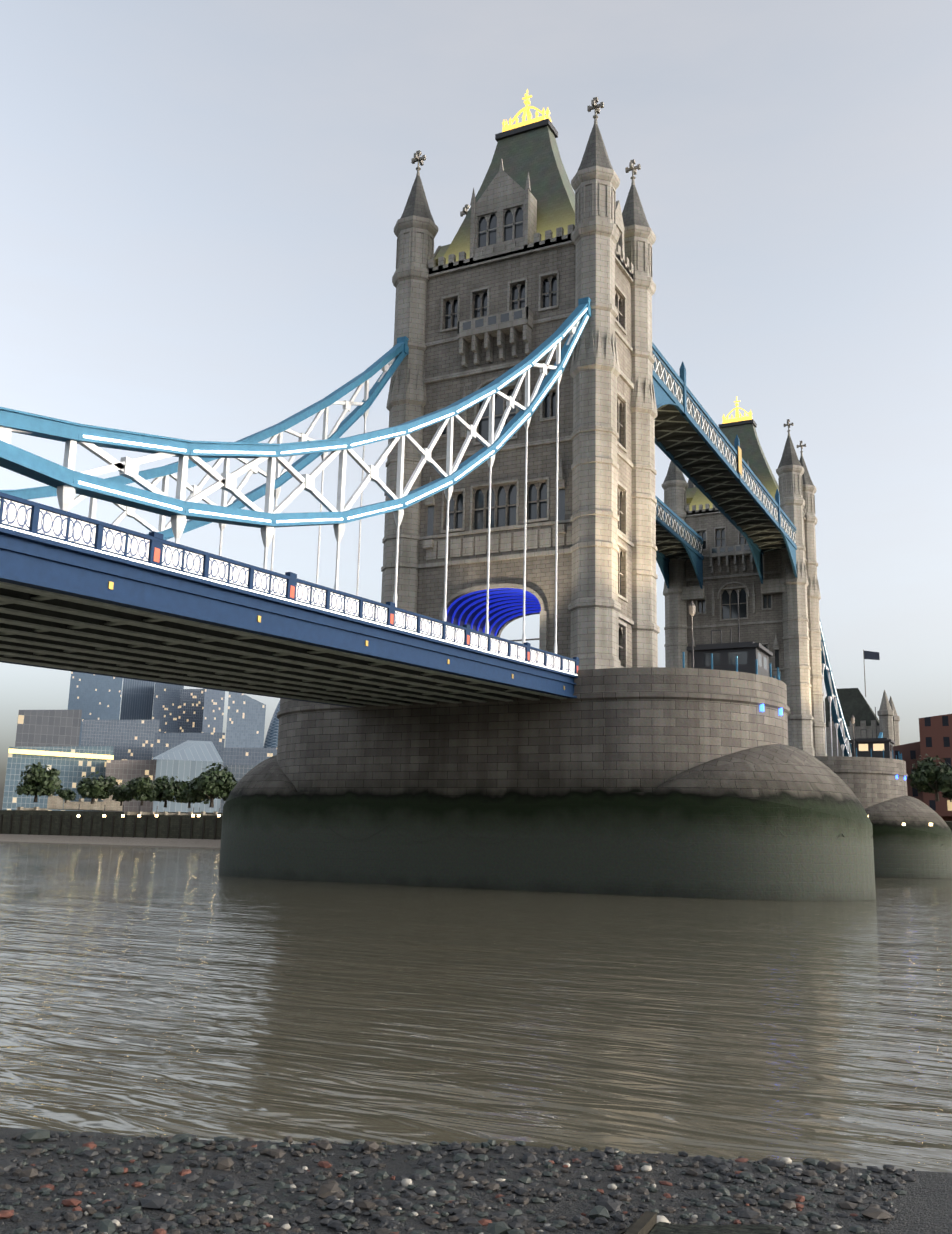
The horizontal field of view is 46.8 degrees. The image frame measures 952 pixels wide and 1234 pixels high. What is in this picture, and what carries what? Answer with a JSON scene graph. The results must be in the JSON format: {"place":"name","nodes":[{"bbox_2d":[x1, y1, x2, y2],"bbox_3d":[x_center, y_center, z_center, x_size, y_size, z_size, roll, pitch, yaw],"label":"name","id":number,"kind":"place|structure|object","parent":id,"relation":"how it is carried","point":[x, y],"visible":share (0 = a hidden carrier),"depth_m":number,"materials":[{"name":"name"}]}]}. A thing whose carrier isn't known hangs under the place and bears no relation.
{"place":"outdoors","nodes":[
{"label":"outdoors","id":0,"kind":"place"},
{"bbox_2d":[0,581,566,706],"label":"deck underside beams","id":1,"kind":"structure","parent":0,"point":[48,595],"depth_m":58.02,"materials":[{"name":"grey metal"}]},
{"bbox_2d":[0,588,537,705],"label":"deck underside","id":2,"kind":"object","parent":1,"relation":"on","point":[63,603],"depth_m":58.86,"materials":[{"name":"grey metal"}]},
{"bbox_2d":[0,492,578,706],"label":"bridge deck","id":3,"kind":"structure","parent":1,"relation":"on","point":[35,562],"depth_m":47.55,"materials":[{"name":"blue metal"}]},
{"bbox_2d":[0,498,574,672],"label":"parapet panels","id":4,"kind":"object","parent":3,"relation":"attached to","point":[16,514],"visible":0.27,"depth_m":46.89,"materials":[{"name":"white metal"}]},
{"bbox_2d":[108,581,564,689],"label":"span emblems","id":5,"kind":"object","parent":3,"relation":"attached to","point":[110,585],"visible":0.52,"depth_m":48.66,"materials":[{"name":"metal"}]},
{"bbox_2d":[153,547,577,672],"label":"parapet posts","id":6,"kind":"object","parent":3,"relation":"attached to","point":[157,558],"visible":0.54,"depth_m":50.61,"materials":[{"name":"red metal"}]},
{"bbox_2d":[0,841,951,1172],"bbox_3d":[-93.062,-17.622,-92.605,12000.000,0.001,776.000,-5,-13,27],"label":"river water","id":7,"kind":"structure","parent":0,"point":[154,991],"depth_m":22.40,"materials":[{"name":"brown liquid"}]},
{"bbox_2d":[219,667,875,900],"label":"masonry pier","id":8,"kind":"structure","parent":7,"relation":"in","point":[681,758],"depth_m":80.52,"materials":[{"name":"grey stone"}]},
{"bbox_2d":[381,97,659,669],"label":"bridge tower","id":9,"kind":"structure","parent":8,"relation":"on","point":[597,232],"depth_m":95.26,"materials":[{"name":"beige stone"}]},
{"bbox_2d":[400,124,649,226],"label":"turret spires","id":10,"kind":"object","parent":9,"relation":"on","point":[596,154],"depth_m":102.83,"materials":[{"name":"grey stone"}]},
{"bbox_2d":[495,118,557,141],"bbox_3d":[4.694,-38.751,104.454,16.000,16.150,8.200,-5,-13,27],"label":"roof cornice","id":11,"kind":"structure","parent":9,"relation":"on","point":[525,128],"depth_m":104.97,"materials":[{"name":"grey metal"}]},
{"bbox_2d":[502,89,551,131],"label":"roof cresting","id":12,"kind":"object","parent":11,"relation":"on","point":[524,110],"depth_m":105.99,"materials":[{"name":"gold metal"}]},
{"bbox_2d":[325,823,872,847],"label":"pier fender chains","id":13,"kind":"object","parent":8,"relation":"attached to","point":[549,841],"depth_m":80.29,"materials":[{"name":"metal"}]},
{"bbox_2d":[682,652,779,679],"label":"cabin posts","id":14,"kind":"object","parent":8,"relation":"on","point":[778,672],"depth_m":81.28,"materials":[{"name":"metal"}]},
{"bbox_2d":[760,704,782,714],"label":"pier lights","id":15,"kind":"object","parent":8,"relation":"attached to","point":[762,709],"depth_m":81.25},
{"bbox_2d":[813,756,951,878],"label":"bridge pier","id":16,"kind":"structure","parent":7,"relation":"in","point":[879,791],"depth_m":148.32,"materials":[{"name":"grey stone"}]},
{"bbox_2d":[662,419,826,755],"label":"bridge tower","id":17,"kind":"structure","parent":16,"relation":"on","point":[801,676],"depth_m":166.65,"materials":[{"name":"beige stone"}]},
{"bbox_2d":[718,419,756,427],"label":"tower roof curb","id":18,"kind":"structure","parent":17,"relation":"on","point":[752,421],"depth_m":176.65,"materials":[{"name":"grey metal"}]},
{"bbox_2d":[722,397,751,423],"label":"roof cresting","id":19,"kind":"object","parent":18,"relation":"on","point":[737,418],"visible":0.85,"depth_m":177.58,"materials":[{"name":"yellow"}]},
{"bbox_2d":[663,436,812,487],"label":"turret spires","id":20,"kind":"object","parent":17,"relation":"on","point":[789,457],"visible":0.46,"depth_m":174.05,"materials":[{"name":"grey stone"}]},
{"bbox_2d":[849,707,894,758],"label":"control cabin","id":21,"kind":"object","parent":16,"relation":"on","point":[870,742],"visible":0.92,"depth_m":159.15,"materials":[{"name":"black metal"}]},
{"bbox_2d":[859,744,883,750],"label":"cabin windows","id":22,"kind":"structure","parent":21,"relation":"attached to","point":[876,747],"depth_m":158.94,"materials":[{"name":"yellow glass"}]},
{"bbox_2d":[856,748,901,759],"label":"pier railings","id":23,"kind":"object","parent":16,"relation":"on","point":[900,756],"visible":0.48,"depth_m":154.07,"materials":[{"name":"metal"}]},
{"bbox_2d":[0,834,951,1233],"bbox_3d":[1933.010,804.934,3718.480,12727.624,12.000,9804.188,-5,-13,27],"label":"terrain","id":24,"kind":"structure","parent":0,"point":[924,1204],"depth_m":10.60,"materials":[{"name":"black gravel"}]},
{"bbox_2d":[15,710,81,746],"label":"office building","id":25,"kind":"structure","parent":24,"relation":"on","point":[48,728],"depth_m":484.31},
{"bbox_2d":[2,746,113,810],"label":"glass office building","id":26,"kind":"structure","parent":24,"relation":"on","point":[74,770],"depth_m":398.75,"materials":[{"name":"teal glass"}]},
{"bbox_2d":[9,749,113,759],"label":"lit roof band","id":27,"kind":"object","parent":26,"relation":"on","point":[62,754],"visible":1,"depth_m":399.35,"materials":[{"name":"white"}]},
{"bbox_2d":[68,671,122,746],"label":"city tower","id":28,"kind":"structure","parent":24,"relation":"on","point":[94,697],"depth_m":1091.07,"materials":[{"name":"glass"}]},
{"bbox_2d":[17,794,222,815],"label":"tower of london walls","id":29,"kind":"structure","parent":24,"relation":"on","point":[107,804],"depth_m":280.11,"materials":[{"name":"stone"}]},
{"bbox_2d":[81,720,159,759],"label":"city block","id":30,"kind":"structure","parent":24,"relation":"on","point":[130,739],"depth_m":664.78,"materials":[{"name":"glass"}]},
{"bbox_2d":[103,760,156,811],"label":"city block","id":31,"kind":"structure","parent":24,"relation":"on","point":[125,771],"depth_m":397.15,"materials":[{"name":"grey glass"}]},
{"bbox_2d":[120,678,154,719],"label":"office building","id":32,"kind":"structure","parent":24,"relation":"on","point":[137,700],"depth_m":1007.39,"materials":[{"name":"grey glass"}]},
{"bbox_2d":[152,682,183,732],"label":"office building","id":33,"kind":"structure","parent":24,"relation":"on","point":[166,702],"depth_m":965.35,"materials":[{"name":"glass"}]},
{"bbox_2d":[152,740,222,812],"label":"glass building","id":34,"kind":"structure","parent":24,"relation":"on","point":[191,759],"depth_m":393.81,"materials":[{"name":"glass"}]},
{"bbox_2d":[153,733,224,759],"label":"city block","id":35,"kind":"structure","parent":24,"relation":"on","point":[164,742],"depth_m":616.31,"materials":[{"name":"grey glass"}]},
{"bbox_2d":[177,689,204,732],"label":"office building","id":36,"kind":"structure","parent":24,"relation":"on","point":[191,708],"depth_m":873.20,"materials":[{"name":"grey glass"}]},
{"bbox_2d":[202,688,224,732],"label":"office building","id":37,"kind":"structure","parent":24,"relation":"on","point":[213,709],"depth_m":955.35,"materials":[{"name":"grey glass"}]},
{"bbox_2d":[220,765,255,812],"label":"city block","id":38,"kind":"structure","parent":24,"relation":"on","point":[239,772],"depth_m":406.99,"materials":[{"name":"grey glass"}]},
{"bbox_2d":[225,692,265,747],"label":"office building","id":39,"kind":"structure","parent":24,"relation":"on","point":[245,727],"depth_m":832.23,"materials":[{"name":"glass"}]},
{"bbox_2d":[221,748,276,764],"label":"city block","id":40,"kind":"structure","parent":24,"relation":"on","point":[243,756],"depth_m":583.81,"materials":[{"name":"grey glass"}]},
{"bbox_2d":[263,701,279,747],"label":"skyscraper","id":41,"kind":"structure","parent":24,"relation":"on","point":[271,739],"depth_m":875.76,"materials":[{"name":"blue glass"}]},
{"bbox_2d":[0,1142,861,1233],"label":"foreshore stones","id":42,"kind":"object","parent":24,"relation":"on","point":[74,1202],"visible":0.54,"depth_m":9.97,"materials":[{"name":"stone"}]},
{"bbox_2d":[0,1129,915,1233],"bbox_3d":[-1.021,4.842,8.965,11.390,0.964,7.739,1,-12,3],"label":"foreshore stones","id":43,"kind":"object","parent":24,"relation":"on","point":[154,1201],"visible":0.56,"depth_m":10.12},
{"bbox_2d":[0,810,951,839],"bbox_3d":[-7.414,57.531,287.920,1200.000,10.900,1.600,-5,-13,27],"label":"embankment wall","id":44,"kind":"structure","parent":24,"relation":"on","point":[162,826],"depth_m":340.94,"materials":[{"name":"stone"}]},
{"bbox_2d":[0,814,216,839],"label":"bank fenders","id":45,"kind":"object","parent":44,"relation":"attached to","point":[134,828],"visible":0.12,"depth_m":340.24,"materials":[{"name":"brown wood"}]},
{"bbox_2d":[78,804,219,814],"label":"promenade lamps","id":46,"kind":"object","parent":44,"relation":"on","point":[139,810],"visible":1,"depth_m":247.07,"materials":[{"name":"grey metal"}]},
{"bbox_2d":[34,774,951,807],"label":"trunks","id":47,"kind":"object","parent":24,"relation":"on","point":[212,799],"visible":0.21,"depth_m":240.83,"materials":[{"name":"brown plant"}]},
{"bbox_2d":[15,754,951,803],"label":"tree foliage","id":48,"kind":"object","parent":47,"relation":"attached to","point":[48,783],"visible":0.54,"depth_m":236.97,"materials":[{"name":"green plant"}]},
{"bbox_2d":[56,762,951,801],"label":"tree foliage","id":49,"kind":"object","parent":47,"relation":"attached to","point":[216,782],"visible":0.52,"depth_m":247.35,"materials":[{"name":"green plant"}]},
{"bbox_2d":[77,815,931,825],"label":"bank lamp heads","id":50,"kind":"object","parent":24,"relation":"on","point":[903,824],"visible":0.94,"depth_m":245.73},
{"bbox_2d":[615,1211,656,1233],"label":"wooden plank","id":51,"kind":"object","parent":24,"relation":"on","point":[645,1222],"visible":0.98,"depth_m":8.65,"materials":[{"name":"brown wood"}]},
{"bbox_2d":[649,1222,889,1233],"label":"causeway setts","id":52,"kind":"structure","parent":24,"relation":"on","point":[664,1228],"depth_m":8.79,"materials":[{"name":"grey stone"}]},
{"bbox_2d":[825,650,899,755],"bbox_3d":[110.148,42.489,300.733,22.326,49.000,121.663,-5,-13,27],"label":"abutment tower","id":53,"kind":"structure","parent":24,"relation":"on","point":[889,720],"depth_m":248.55,"materials":[{"name":"beige stone"}]},
{"bbox_2d":[823,688,878,726],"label":"abutment tower roof","id":54,"kind":"structure","parent":53,"relation":"on","point":[854,703],"depth_m":253.83,"materials":[{"name":"stone"}]},
{"bbox_2d":[864,651,879,659],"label":"flag","id":55,"kind":"object","parent":53,"relation":"attached to","point":[871,655],"visible":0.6,"depth_m":253.52,"materials":[{"name":"blue fabric"}]},
{"bbox_2d":[893,741,922,801],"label":"brick building","id":56,"kind":"structure","parent":24,"relation":"on","point":[911,753],"depth_m":198.19,"materials":[{"name":"red brick"}]},
{"bbox_2d":[919,714,951,820],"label":"brick building","id":57,"kind":"structure","parent":24,"relation":"on","point":[935,732],"depth_m":173.91,"materials":[{"name":"red brick"}]},
{"bbox_2d":[0,0,951,821],"label":"sky","id":58,"kind":"structure","parent":0,"point":[202,202],"materials":[{"name":"grey"}]},
{"bbox_2d":[417,244,631,667],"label":"tower walls","id":59,"kind":"structure","parent":0,"point":[445,358],"depth_m":95.04,"materials":[{"name":"beige stone"}]},
{"bbox_2d":[0,297,590,539],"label":"suspension chains","id":60,"kind":"object","parent":59,"relation":"attached to","point":[53,475],"visible":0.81,"depth_m":56.03,"materials":[{"name":"blue metal"}]},
{"bbox_2d":[0,319,580,653],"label":"suspension chains","id":61,"kind":"object","parent":60,"relation":"attached to","point":[128,467],"visible":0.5,"depth_m":63.48,"materials":[{"name":"white metal"}]},
{"bbox_2d":[447,590,540,635],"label":"ribs","id":62,"kind":"object","parent":59,"relation":"in","point":[465,615],"depth_m":97.78,"materials":[{"name":"blue metal"}]},
{"bbox_2d":[446,588,540,635],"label":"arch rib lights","id":63,"kind":"object","parent":62,"relation":"attached to","point":[535,605],"depth_m":96.87},
{"bbox_2d":[434,126,574,263],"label":"tower roof","id":64,"kind":"structure","parent":59,"relation":"on","point":[535,154],"depth_m":103.09,"materials":[{"name":"green metal"}]},
{"bbox_2d":[427,207,620,659],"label":"tower windows","id":65,"kind":"structure","parent":59,"relation":"in","point":[484,434],"depth_m":95.73,"materials":[{"name":"black glass"}]},
{"bbox_2d":[652,342,796,588],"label":"walkway girders","id":66,"kind":"object","parent":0,"point":[664,395],"visible":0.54,"depth_m":139.15,"materials":[{"name":"blue metal"}]},
{"bbox_2d":[655,405,784,558],"bbox_3d":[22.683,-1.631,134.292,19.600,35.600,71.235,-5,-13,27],"label":"beams","id":67,"kind":"structure","parent":66,"relation":"on","point":[684,440],"depth_m":135.67,"materials":[{"name":"metal"}]},
{"bbox_2d":[653,357,795,554],"bbox_3d":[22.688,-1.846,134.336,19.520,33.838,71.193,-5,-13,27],"label":"walkway lattice","id":68,"kind":"object","parent":67,"relation":"attached to","point":[764,496],"depth_m":135.45,"materials":[{"name":"white paint"}]},
{"bbox_2d":[652,348,795,558],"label":"high-level walkways","id":69,"kind":"structure","parent":66,"relation":"attached to","point":[674,451],"depth_m":134.95,"materials":[{"name":"metal"}]},
{"bbox_2d":[687,590,772,676],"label":"control cabin","id":70,"kind":"object","parent":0,"point":[752,649],"depth_m":87.53,"materials":[{"name":"grey metal"}]},
{"bbox_2d":[703,652,766,669],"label":"cabin windows","id":71,"kind":"structure","parent":70,"relation":"attached to","point":[742,657],"depth_m":87.38,"materials":[{"name":"glass"}]},
{"bbox_2d":[738,446,741,474],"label":"walkway arms","id":72,"kind":"object","parent":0,"point":[739,460],"visible":0.5,"depth_m":133.05},
{"bbox_2d":[685,513,805,680],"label":"tower walls","id":73,"kind":"structure","parent":0,"point":[766,632],"depth_m":167.51,"materials":[{"name":"grey stone"}]},
{"bbox_2d":[686,423,778,510],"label":"tower roof","id":74,"kind":"structure","parent":73,"relation":"on","point":[753,456],"depth_m":174.44,"materials":[{"name":"metal"}]},
{"bbox_2d":[680,579,785,600],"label":"walkway corbels","id":75,"kind":"object","parent":73,"relation":"attached to","point":[768,587],"visible":0.27,"depth_m":164.82,"materials":[{"name":"stone"}]},
{"bbox_2d":[697,529,778,667],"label":"tower windows","id":76,"kind":"structure","parent":73,"relation":"in","point":[734,609],"depth_m":167.58,"materials":[{"name":"black glass"}]},
{"bbox_2d":[820,621,882,756],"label":"span chain chords","id":77,"kind":"object","parent":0,"point":[833,709],"visible":0.06,"depth_m":188.70,"materials":[{"name":"blue metal"}]},
{"bbox_2d":[821,638,851,756],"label":"suspension rods","id":78,"kind":"object","parent":77,"relation":"hanging from","point":[839,720],"visible":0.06,"depth_m":188.00,"materials":[{"name":"white metal"}]},
{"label":"road span","id":79,"kind":"object","parent":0,"visible":0},
{"bbox_2d":[820,624,848,748],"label":"span led strips","id":80,"kind":"object","parent":79,"relation":"on","point":[834,684],"visible":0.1,"depth_m":188.38,"materials":[{"name":"white plastic"}]},
{"bbox_3d":[-19.909,-0.726,49.735,18.800,3.772,82.000,-5,-13,27],"label":"road span","id":81,"kind":"object","parent":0,"visible":0},
{"bbox_2d":[0,308,587,675],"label":"span led strips","id":82,"kind":"object","parent":81,"relation":"on","point":[185,450],"visible":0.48,"depth_m":51.37,"materials":[{"name":"white plastic"}]}
]}

